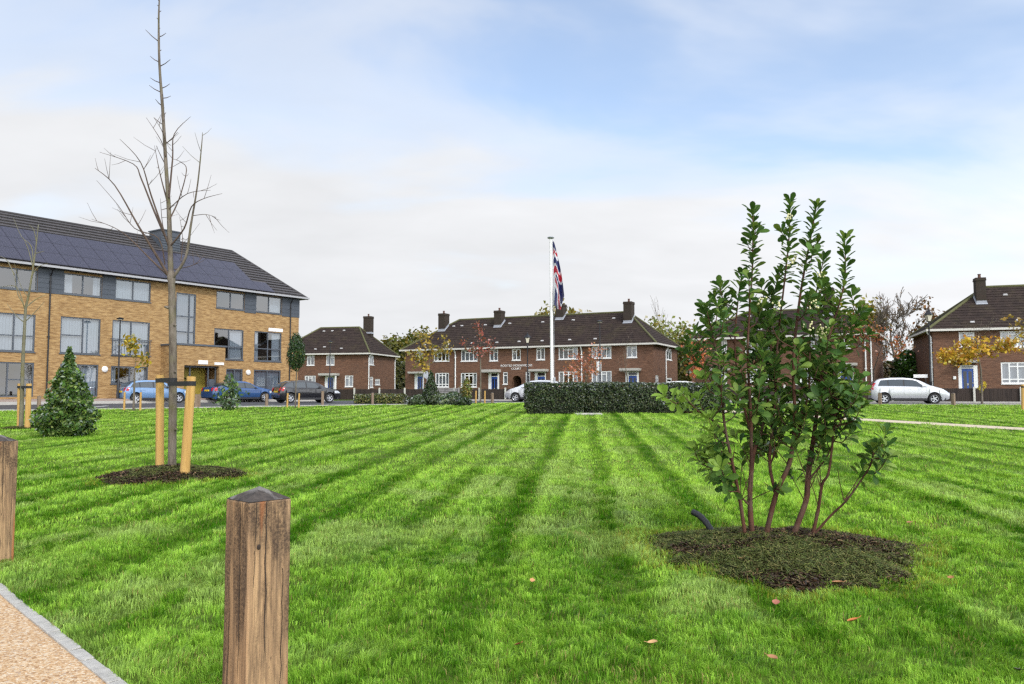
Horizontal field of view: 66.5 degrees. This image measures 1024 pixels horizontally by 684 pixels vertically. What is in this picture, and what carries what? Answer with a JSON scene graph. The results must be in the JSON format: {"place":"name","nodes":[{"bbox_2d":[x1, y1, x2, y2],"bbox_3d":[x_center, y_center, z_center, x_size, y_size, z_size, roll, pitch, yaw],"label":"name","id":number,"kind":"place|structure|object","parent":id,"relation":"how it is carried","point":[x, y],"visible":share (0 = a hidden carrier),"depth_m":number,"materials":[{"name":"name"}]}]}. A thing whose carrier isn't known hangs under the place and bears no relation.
{"place":"outdoors","nodes":[
{"label":"outdoors","id":0,"kind":"place"},
{"bbox_2d":[0,595,105,683],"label":"gravel path","id":1,"kind":"structure","parent":0,"point":[31,652],"depth_m":3.94,"materials":[{"name":"beige gravel"}]},
{"bbox_2d":[0,398,259,401],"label":"forecourt paving","id":2,"kind":"structure","parent":0,"point":[42,400],"depth_m":46.69,"materials":[{"name":"grey concrete"}]},
{"bbox_2d":[0,401,977,409],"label":"road","id":3,"kind":"structure","parent":0,"point":[127,405],"depth_m":43.54,"materials":[{"name":"grey asphalt"}]},
{"bbox_2d":[119,380,185,402],"bbox_3d":[-22.701,3.142,49.692,2.074,1.462,4.195,-4,-5,45],"label":"parked car","id":4,"kind":"object","parent":3,"relation":"on","point":[147,388],"visible":0.64,"depth_m":48.57,"materials":[{"name":"blue paint"}]},
{"bbox_2d":[201,381,272,401],"bbox_3d":[-18.781,3.412,53.884,2.174,1.461,4.845,-3,-5,40],"label":"parked car","id":5,"kind":"object","parent":3,"relation":"on","point":[255,392],"visible":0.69,"depth_m":53.24,"materials":[{"name":"blue paint"}]},
{"bbox_2d":[271,380,340,402],"bbox_3d":[-13.245,3.193,50.490,4.195,1.462,2.074,3,-5,-38],"label":"parked car","id":6,"kind":"object","parent":3,"relation":"on","point":[308,390],"visible":0.94,"depth_m":49.63,"materials":[{"name":"black paint"}]},
{"bbox_2d":[505,380,560,401],"bbox_3d":[1.625,3.451,55.201,4.145,1.551,2.054,-1,-4,14],"label":"parked car","id":7,"kind":"object","parent":3,"relation":"on","point":[515,394],"visible":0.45,"depth_m":54.66,"materials":[{"name":"silver metal"}]},
{"bbox_2d":[408,399,1020,403],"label":"road kerb","id":8,"kind":"structure","parent":3,"relation":"on","point":[869,402],"depth_m":48.37,"materials":[{"name":"concrete"}]},
{"bbox_2d":[868,377,949,403],"bbox_3d":[23.141,2.841,45.703,4.145,1.551,2.054,-1,-4,17],"label":"parked car","id":9,"kind":"object","parent":3,"relation":"on","point":[899,389],"visible":0.92,"depth_m":45.05,"materials":[{"name":"silver metal"}]},
{"bbox_2d":[0,398,1023,683],"bbox_3d":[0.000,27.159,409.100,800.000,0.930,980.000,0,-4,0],"label":"ground","id":10,"kind":"structure","parent":0,"point":[482,608],"depth_m":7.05,"materials":[{"name":"green plant"}]},
{"bbox_2d":[0,435,17,560],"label":"timber bollard","id":11,"kind":"object","parent":10,"relation":"on","point":[8,462],"visible":0.92,"depth_m":6.02,"materials":[{"name":"brown wood"}]},
{"bbox_2d":[2,426,34,428],"bbox_3d":[-14.101,2.450,22.482,1.101,0.052,1.078,3,-5,-41],"label":"mulch bed","id":12,"kind":"object","parent":10,"relation":"on","point":[18,428],"visible":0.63,"depth_m":22.11,"materials":[{"name":"soil"}]},
{"bbox_2d":[17,384,19,425],"bbox_3d":[-14.195,1.943,22.607,0.384,1.483,0.159,-3,-5,36],"label":"tree stake","id":13,"kind":"object","parent":12,"relation":"on","point":[18,395],"visible":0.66,"depth_m":22.62,"materials":[{"name":"yellow wood"}]},
{"bbox_2d":[1,218,46,426],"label":"young tree","id":14,"kind":"object","parent":12,"relation":"on","point":[21,407],"visible":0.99,"depth_m":22.65,"materials":[{"name":"brown plant"}]},
{"bbox_2d":[21,384,31,427],"bbox_3d":[-13.985,1.939,22.474,0.382,1.483,0.154,-2,-4,27],"label":"tree stake","id":15,"kind":"object","parent":12,"relation":"on","point":[28,387],"visible":0.91,"depth_m":22.38,"materials":[{"name":"yellow wood"}]},
{"bbox_2d":[0,583,126,683],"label":"path edging","id":16,"kind":"object","parent":10,"relation":"on","point":[106,675],"visible":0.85,"depth_m":4.18,"materials":[{"name":"grey concrete"}]},
{"bbox_2d":[28,346,101,436],"bbox_3d":[-10.965,1.261,19.364,1.655,2.343,1.587,0,-4,0],"label":"holly bush","id":17,"kind":"object","parent":10,"relation":"on","point":[69,398],"visible":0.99,"depth_m":19.04,"materials":[{"name":"green plant"}]},
{"bbox_2d":[116,317,123,398],"bbox_3d":[-24.350,1.173,48.424,0.440,5.445,0.440,0,-4,0],"label":"street lamp","id":18,"kind":"object","parent":10,"relation":"on","point":[118,381],"visible":0.96,"depth_m":48.40,"materials":[{"name":"black metal"}]},
{"bbox_2d":[118,333,151,410],"bbox_3d":[-16.980,1.415,35.192,0.793,3.633,1.556,-2,-4,28],"label":"young tree","id":19,"kind":"object","parent":10,"relation":"on","point":[128,340],"visible":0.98,"depth_m":35.15,"materials":[{"name":"yellow plant"}]},
{"bbox_2d":[0,210,309,398],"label":"apartment building","id":20,"kind":"structure","parent":10,"relation":"on","point":[237,315],"depth_m":52.23,"materials":[{"name":"brick"}]},
{"bbox_2d":[0,362,33,396],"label":"window","id":21,"kind":"structure","parent":20,"relation":"in","point":[7,363],"depth_m":45.23,"materials":[{"name":"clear glass"}]},
{"bbox_2d":[0,312,35,352],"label":"window","id":22,"kind":"structure","parent":20,"relation":"in","point":[11,327],"depth_m":45.56,"materials":[{"name":"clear glass"}]},
{"bbox_2d":[0,266,37,291],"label":"window","id":23,"kind":"structure","parent":20,"relation":"in","point":[9,288],"depth_m":45.65,"materials":[{"name":"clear glass"}]},
{"bbox_2d":[60,364,97,396],"bbox_3d":[-26.847,2.382,48.361,0.219,2.005,2.317,-3,-4,35],"label":"window","id":24,"kind":"structure","parent":20,"relation":"in","point":[91,371],"depth_m":49.08,"materials":[{"name":"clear glass"}]},
{"bbox_2d":[59,316,100,355],"bbox_3d":[-26.812,-0.355,48.503,0.282,2.305,2.500,-3,-4,35],"label":"window","id":25,"kind":"structure","parent":20,"relation":"in","point":[83,334],"depth_m":48.58,"materials":[{"name":"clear glass"}]},
{"bbox_2d":[63,273,102,297],"bbox_3d":[-26.798,-3.504,48.748,0.308,1.336,2.436,-3,-4,35],"label":"window","id":26,"kind":"structure","parent":20,"relation":"in","point":[97,281],"depth_m":48.71,"materials":[{"name":"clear glass"}]},
{"bbox_2d":[110,366,147,384],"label":"window","id":27,"kind":"structure","parent":20,"relation":"in","point":[143,375],"depth_m":51.08,"materials":[{"name":"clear glass"}]},
{"bbox_2d":[111,320,149,357],"bbox_3d":[-24.971,-0.189,51.154,0.282,2.334,2.615,-3,-4,35],"label":"window","id":28,"kind":"structure","parent":20,"relation":"in","point":[141,330],"depth_m":51.20,"materials":[{"name":"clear glass"}]},
{"bbox_2d":[114,279,150,302],"bbox_3d":[-24.947,-3.332,51.391,0.282,1.382,2.500,-3,-4,35],"label":"window","id":29,"kind":"structure","parent":20,"relation":"in","point":[125,290],"depth_m":51.40,"materials":[{"name":"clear glass"}]},
{"bbox_2d":[176,292,195,343],"bbox_3d":[-22.799,-1.593,54.452,0.199,3.598,1.525,-3,-4,35],"label":"window","id":30,"kind":"structure","parent":20,"relation":"in","point":[185,303],"depth_m":54.56,"materials":[{"name":"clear glass"}]},
{"bbox_2d":[214,328,243,360],"bbox_3d":[-20.776,0.204,57.209,0.299,2.289,2.556,-3,-4,35],"label":"window","id":31,"kind":"structure","parent":20,"relation":"in","point":[234,353],"depth_m":57.79,"materials":[{"name":"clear glass"}]},
{"bbox_2d":[216,291,244,310],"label":"window","id":32,"kind":"structure","parent":20,"relation":"in","point":[229,308],"depth_m":57.44,"materials":[{"name":"clear glass"}]},
{"bbox_2d":[226,369,242,380],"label":"window","id":33,"kind":"structure","parent":20,"relation":"in","point":[237,373],"depth_m":57.74,"materials":[{"name":"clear glass"}]},
{"bbox_2d":[253,331,281,362],"bbox_3d":[-18.811,0.392,60.050,0.313,2.317,2.598,-3,-4,35],"label":"window","id":34,"kind":"structure","parent":20,"relation":"in","point":[276,337],"depth_m":60.59,"materials":[{"name":"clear glass"}]},
{"bbox_2d":[254,370,280,389],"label":"window","id":35,"kind":"structure","parent":20,"relation":"in","point":[267,379],"depth_m":59.90,"materials":[{"name":"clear glass"}]},
{"bbox_2d":[256,295,282,314],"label":"window","id":36,"kind":"structure","parent":20,"relation":"in","point":[274,303],"depth_m":60.82,"materials":[{"name":"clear glass"}]},
{"bbox_2d":[0,399,333,404],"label":"forecourt kerb","id":37,"kind":"structure","parent":10,"relation":"on","point":[106,402],"depth_m":47.86,"materials":[{"name":"concrete"}]},
{"bbox_2d":[92,463,250,485],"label":"mulch","id":38,"kind":"object","parent":10,"relation":"on","point":[132,470],"visible":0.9,"depth_m":11.01,"materials":[{"name":"brown plant"}]},
{"bbox_2d":[80,0,223,465],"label":"young tree","id":39,"kind":"object","parent":38,"relation":"on","point":[170,274],"visible":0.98,"depth_m":11.59,"materials":[{"name":"grey plant"}]},
{"bbox_2d":[155,375,176,464],"bbox_3d":[-5.196,1.328,11.721,0.154,1.679,0.723,3,-5,-40],"label":"tree stake","id":40,"kind":"object","parent":38,"relation":"on","point":[160,380],"visible":0.82,"depth_m":11.90,"materials":[{"name":"brown wood"}]},
{"bbox_2d":[167,376,195,473],"bbox_3d":[-4.796,1.326,11.248,0.778,1.656,0.174,-4,-5,44],"label":"tree stake","id":41,"kind":"object","parent":38,"relation":"on","point":[189,383],"visible":0.88,"depth_m":11.01,"materials":[{"name":"yellow wood"}]},
{"bbox_2d":[212,373,249,409],"bbox_3d":[-12.845,2.274,35.291,1.720,1.826,1.945,0,-4,0],"label":"young shrub","id":42,"kind":"object","parent":10,"relation":"on","point":[228,403],"visible":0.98,"depth_m":35.42,"materials":[{"name":"green plant"}]},
{"bbox_2d":[222,486,290,683],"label":"timber bollard","id":43,"kind":"object","parent":10,"relation":"on","point":[256,599],"visible":1,"depth_m":2.83,"materials":[{"name":"brown wood"}]},
{"bbox_2d":[286,332,305,407],"bbox_3d":[-10.679,1.408,38.594,1.005,3.852,1.003,0,-4,0],"label":"clipped tree","id":44,"kind":"object","parent":10,"relation":"on","point":[296,348],"visible":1,"depth_m":38.46,"materials":[{"name":"green plant"}]},
{"bbox_2d":[298,314,399,388],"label":"semi detached house","id":45,"kind":"structure","parent":10,"relation":"on","point":[362,358],"depth_m":87.72,"materials":[{"name":"brown brick"}]},
{"bbox_2d":[326,355,334,365],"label":"window","id":46,"kind":"structure","parent":45,"relation":"in","point":[327,356],"depth_m":87.24,"materials":[{"name":"white plastic"}]},
{"bbox_2d":[345,375,352,386],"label":"window","id":47,"kind":"structure","parent":45,"relation":"in","point":[348,379],"depth_m":86.57,"materials":[{"name":"white plastic"}]},
{"bbox_2d":[353,393,407,403],"bbox_3d":[-7.886,3.424,47.130,3.213,0.681,1.843,0,-4,0],"label":"hedge","id":48,"kind":"object","parent":10,"relation":"on","point":[390,398],"visible":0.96,"depth_m":46.42,"materials":[{"name":"green plant"}]},
{"bbox_2d":[395,361,404,388],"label":"hedge","id":49,"kind":"object","parent":10,"relation":"on","point":[400,375],"visible":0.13,"depth_m":97.94,"materials":[{"name":"green plant"}]},
{"bbox_2d":[380,325,436,361],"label":"broad tree","id":50,"kind":"object","parent":10,"relation":"on","point":[395,345],"visible":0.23,"depth_m":111.07,"materials":[{"name":"green plant"}]},
{"bbox_2d":[406,394,427,404],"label":"bed plant","id":51,"kind":"object","parent":10,"relation":"on","point":[414,400],"visible":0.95,"depth_m":41.56,"materials":[{"name":"green plant"}]},
{"bbox_2d":[335,388,508,399],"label":"board fence","id":52,"kind":"object","parent":10,"relation":"on","point":[347,394],"visible":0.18,"depth_m":69.55,"materials":[{"name":"wood"}]},
{"bbox_2d":[404,330,453,402],"bbox_3d":[-4.873,1.506,45.690,2.840,4.530,2.816,0,-4,0],"label":"young tree","id":53,"kind":"object","parent":10,"relation":"on","point":[418,358],"visible":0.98,"depth_m":45.93,"materials":[{"name":"orange plant"}]},
{"bbox_2d":[421,370,438,404],"bbox_3d":[-4.346,2.502,42.165,1.149,1.997,1.175,0,-4,0],"label":"conifer","id":54,"kind":"object","parent":10,"relation":"on","point":[427,391],"visible":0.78,"depth_m":41.93,"materials":[{"name":"green plant"}]},
{"bbox_2d":[431,393,454,404],"bbox_3d":[-3.686,3.074,41.648,1.314,0.810,1.300,-2,-4,33],"label":"bed plant","id":55,"kind":"object","parent":10,"relation":"on","point":[441,397],"visible":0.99,"depth_m":41.39,"materials":[{"name":"green plant"}]},
{"bbox_2d":[432,388,459,395],"bbox_3d":[-3.730,3.050,44.146,1.600,0.950,0.583,1,-4,-8],"label":"park bench","id":56,"kind":"object","parent":10,"relation":"on","point":[449,389],"visible":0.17,"depth_m":44.42,"materials":[{"name":"wood"}]},
{"bbox_2d":[445,391,462,403],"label":"bed plant","id":57,"kind":"object","parent":10,"relation":"on","point":[454,394],"visible":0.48,"depth_m":42.08,"materials":[{"name":"green plant"}]},
{"bbox_2d":[453,396,472,405],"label":"bed plant","id":58,"kind":"object","parent":10,"relation":"on","point":[463,400],"visible":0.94,"depth_m":41.23,"materials":[{"name":"green plant"}]},
{"bbox_2d":[459,378,472,397],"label":"young shrub","id":59,"kind":"object","parent":10,"relation":"on","point":[468,388],"visible":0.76,"depth_m":45.32,"materials":[{"name":"green plant"}]},
{"bbox_2d":[459,318,496,402],"bbox_3d":[-2.078,1.196,47.522,2.702,5.385,1.309,2,-4,-25],"label":"young tree","id":60,"kind":"object","parent":10,"relation":"on","point":[479,348],"visible":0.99,"depth_m":47.47,"materials":[{"name":"red plant"}]},
{"bbox_2d":[0,402,1020,410],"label":"lawn kerb","id":61,"kind":"structure","parent":10,"relation":"on","point":[390,404],"depth_m":40.26,"materials":[{"name":"concrete"}]},
{"bbox_2d":[399,299,682,388],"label":"terraced house row","id":62,"kind":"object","parent":10,"relation":"on","point":[652,356],"visible":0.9,"depth_m":74.80,"materials":[{"name":"brown brick"}]},
{"bbox_2d":[435,373,448,387],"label":"window","id":63,"kind":"structure","parent":62,"relation":"in","point":[441,379],"depth_m":78.38,"materials":[{"name":"white plastic"}]},
{"bbox_2d":[460,373,476,387],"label":"window","id":64,"kind":"structure","parent":62,"relation":"in","point":[463,375],"depth_m":76.88,"materials":[{"name":"white plastic"}]},
{"bbox_2d":[460,350,477,361],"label":"window","id":65,"kind":"structure","parent":62,"relation":"in","point":[466,356],"depth_m":77.23,"materials":[{"name":"white plastic"}]},
{"bbox_2d":[489,349,497,361],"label":"window","id":66,"kind":"structure","parent":62,"relation":"in","point":[492,359],"depth_m":75.93,"materials":[{"name":"white plastic"}]},
{"bbox_2d":[536,348,544,360],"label":"window","id":67,"kind":"structure","parent":62,"relation":"in","point":[540,351],"depth_m":73.72,"materials":[{"name":"white plastic"}]},
{"bbox_2d":[558,347,577,359],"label":"window","id":68,"kind":"structure","parent":62,"relation":"in","point":[563,355],"depth_m":72.52,"materials":[{"name":"white plastic"}]},
{"bbox_2d":[559,371,577,386],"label":"window","id":69,"kind":"structure","parent":62,"relation":"in","point":[561,374],"depth_m":72.48,"materials":[{"name":"white plastic"}]},
{"bbox_2d":[592,346,611,358],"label":"window","id":70,"kind":"structure","parent":62,"relation":"in","point":[608,352],"depth_m":70.86,"materials":[{"name":"white plastic"}]},
{"bbox_2d":[592,371,611,381],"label":"window","id":71,"kind":"structure","parent":62,"relation":"in","point":[605,375],"depth_m":70.85,"materials":[{"name":"white plastic"}]},
{"bbox_2d":[627,345,636,357],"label":"window","id":72,"kind":"structure","parent":62,"relation":"in","point":[633,354],"depth_m":69.74,"materials":[{"name":"white plastic"}]},
{"bbox_2d":[547,236,554,386],"bbox_3d":[1.729,-0.776,34.417,0.332,7.840,0.313,0,-4,0],"label":"flagpole","id":73,"kind":"object","parent":10,"relation":"on","point":[552,369],"visible":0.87,"depth_m":34.37,"materials":[{"name":"white metal"}]},
{"bbox_2d":[553,241,563,309],"bbox_3d":[2.028,-2.928,34.457,0.414,3.066,0.452,1,-4,-18],"label":"flag","id":74,"kind":"object","parent":73,"relation":"hanging from","point":[558,289],"visible":1,"depth_m":34.52,"materials":[{"name":"fabric"}]},
{"bbox_2d":[523,381,585,413],"bbox_3d":[1.734,2.306,32.350,2.587,1.380,1.980,0,-4,0],"label":"hedge","id":75,"kind":"object","parent":10,"relation":"on","point":[547,398],"visible":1,"depth_m":31.61,"materials":[{"name":"green plant"}]},
{"bbox_2d":[534,298,591,314],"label":"broad tree","id":76,"kind":"object","parent":10,"relation":"on","point":[570,311],"visible":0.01,"depth_m":100.52,"materials":[{"name":"green plant"}]},
{"bbox_2d":[563,342,607,382],"bbox_3d":[4.606,2.053,50.112,2.857,4.006,3.624,0,-4,0],"label":"young tree","id":77,"kind":"object","parent":10,"relation":"on","point":[583,366],"visible":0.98,"depth_m":49.97,"materials":[{"name":"red plant"}]},
{"bbox_2d":[597,320,602,380],"bbox_3d":[6.475,1.431,57.527,0.440,6.098,0.440,0,-4,0],"label":"street lamp","id":78,"kind":"object","parent":10,"relation":"on","point":[599,321],"visible":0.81,"depth_m":57.52,"materials":[{"name":"black metal"}]},
{"bbox_2d":[583,381,726,412],"bbox_3d":[5.896,2.337,32.964,6.144,1.376,1.822,0,-4,0],"label":"hedge","id":79,"kind":"object","parent":10,"relation":"on","point":[617,397],"visible":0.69,"depth_m":32.27,"materials":[{"name":"green plant"}]},
{"bbox_2d":[644,314,694,373],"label":"broad tree","id":80,"kind":"object","parent":10,"relation":"on","point":[671,334],"visible":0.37,"depth_m":86.07,"materials":[{"name":"green plant"}]},
{"bbox_2d":[676,337,691,380],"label":"broad bush","id":81,"kind":"object","parent":10,"relation":"on","point":[680,367],"visible":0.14,"depth_m":77.48,"materials":[{"name":"green plant"}]},
{"bbox_2d":[681,337,711,381],"bbox_3d":[14.142,1.995,59.962,2.371,5.240,2.622,-3,-5,38],"label":"young tree","id":82,"kind":"object","parent":10,"relation":"on","point":[695,367],"visible":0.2,"depth_m":59.89,"materials":[{"name":"orange plant"}]},
{"bbox_2d":[684,284,888,387],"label":"semi detached house","id":83,"kind":"structure","parent":10,"relation":"on","point":[862,362],"depth_m":60.93,"materials":[{"name":"brown brick"}]},
{"bbox_2d":[637,525,941,597],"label":"mulch","id":84,"kind":"object","parent":10,"relation":"on","point":[822,535],"visible":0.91,"depth_m":5.97,"materials":[{"name":"brown plant"}]},
{"bbox_2d":[691,509,713,529],"bbox_3d":[1.719,1.628,6.958,0.070,0.252,0.282,3,-5,-37],"label":"watering pipe","id":85,"kind":"object","parent":84,"relation":"on","point":[702,518],"visible":0.69,"depth_m":6.97,"materials":[{"name":"black plastic"}]},
{"bbox_2d":[651,192,900,533],"bbox_3d":[2.130,0.162,6.560,2.074,2.979,1.045,0,-4,0],"label":"evergreen shrub","id":86,"kind":"object","parent":84,"relation":"on","point":[837,391],"visible":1,"depth_m":6.51,"materials":[{"name":"green plant"}]},
{"bbox_2d":[839,294,892,333],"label":"broad tree","id":87,"kind":"object","parent":10,"relation":"on","point":[871,314],"visible":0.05,"depth_m":85.08,"materials":[{"name":"green plant"}]},
{"bbox_2d":[725,385,1020,401],"bbox_3d":[25.774,3.421,51.472,23.697,1.349,1.030,-1,-4,22],"label":"board fence","id":88,"kind":"object","parent":10,"relation":"on","point":[991,394],"visible":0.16,"depth_m":49.73,"materials":[{"name":"wood"}]},
{"bbox_2d":[839,313,918,379],"bbox_3d":[24.769,0.821,53.021,5.055,6.336,2.976,-2,-4,27],"label":"broad tree","id":89,"kind":"object","parent":10,"relation":"on","point":[893,342],"visible":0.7,"depth_m":52.83,"materials":[{"name":"brown plant"}]},
{"bbox_2d":[861,291,902,359],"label":"bare tree","id":90,"kind":"object","parent":10,"relation":"on","point":[884,322],"visible":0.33,"depth_m":83.55,"materials":[{"name":"brown plant"}]},
{"bbox_2d":[862,288,928,357],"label":"bare tree","id":91,"kind":"object","parent":10,"relation":"on","point":[896,320],"visible":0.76,"depth_m":79.96,"materials":[{"name":"brown plant"}]},
{"bbox_2d":[883,360,913,377],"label":"hedge","id":92,"kind":"object","parent":10,"relation":"on","point":[887,368],"visible":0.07,"depth_m":66.01,"materials":[{"name":"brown plant"}]},
{"bbox_2d":[889,349,916,379],"bbox_3d":[31.413,2.535,61.924,2.809,4.005,2.756,0,-4,0],"label":"broad bush","id":93,"kind":"object","parent":10,"relation":"on","point":[903,370],"visible":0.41,"depth_m":61.53,"materials":[{"name":"green plant"}]},
{"bbox_2d":[904,296,944,350],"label":"broad tree","id":94,"kind":"object","parent":10,"relation":"on","point":[923,321],"visible":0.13,"depth_m":72.31,"materials":[{"name":"brown plant"}]},
{"bbox_2d":[924,308,932,393],"bbox_3d":[27.399,0.812,51.252,0.531,6.286,0.531,2,-4,-31],"label":"street lamp","id":95,"kind":"object","parent":10,"relation":"on","point":[928,315],"visible":0.83,"depth_m":51.25,"materials":[{"name":"black metal"}]},
{"bbox_2d":[908,274,1023,388],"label":"semi detached house","id":96,"kind":"structure","parent":10,"relation":"on","point":[1004,369],"depth_m":54.27,"materials":[{"name":"brown brick"}]},
{"bbox_2d":[962,369,973,387],"bbox_3d":[31.385,2.754,53.815,0.709,1.841,0.090,-1,-4,19],"label":"door","id":97,"kind":"structure","parent":96,"relation":"in","point":[967,374],"depth_m":53.83,"materials":[{"name":"blue wood"}]},
{"bbox_2d":[1000,331,1023,347],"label":"window","id":98,"kind":"structure","parent":96,"relation":"in","point":[1006,333],"depth_m":53.21,"materials":[{"name":"white glass"}]},
{"bbox_2d":[1001,362,1023,384],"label":"window","id":99,"kind":"structure","parent":96,"relation":"in","point":[1011,372],"depth_m":53.06,"materials":[{"name":"white plastic"}]},
{"bbox_2d":[932,314,1023,403],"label":"young tree","id":100,"kind":"object","parent":10,"relation":"on","point":[955,358],"visible":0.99,"depth_m":44.55,"materials":[{"name":"yellow plant"}]},
{"bbox_2d":[999,314,1023,353],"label":"young tree","id":101,"kind":"object","parent":10,"relation":"on","point":[1016,324],"visible":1,"depth_m":36.13,"materials":[{"name":"yellow plant"}]},
{"bbox_2d":[1021,384,1023,408],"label":"tree stake","id":102,"kind":"object","parent":10,"relation":"on","point":[1022,396],"visible":0.92,"depth_m":35.68,"materials":[{"name":"yellow wood"}]},
{"bbox_2d":[0,0,1023,360],"label":"sky","id":103,"kind":"structure","parent":0,"point":[402,164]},
{"bbox_2d":[728,399,983,401],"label":"pavement","id":104,"kind":"structure","parent":0,"point":[949,401],"depth_m":49.39,"materials":[{"name":"grey concrete"}]},
{"bbox_2d":[524,331,530,380],"bbox_3d":[1.261,1.984,63.504,0.531,5.759,0.531,-2,-4,31],"label":"street lamp","id":105,"kind":"object","parent":104,"relation":"on","point":[527,337],"visible":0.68,"depth_m":63.50,"materials":[{"name":"black metal"}]},
{"bbox_2d":[725,410,1023,429],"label":"lawn path","id":106,"kind":"structure","parent":0,"point":[962,425],"depth_m":24.22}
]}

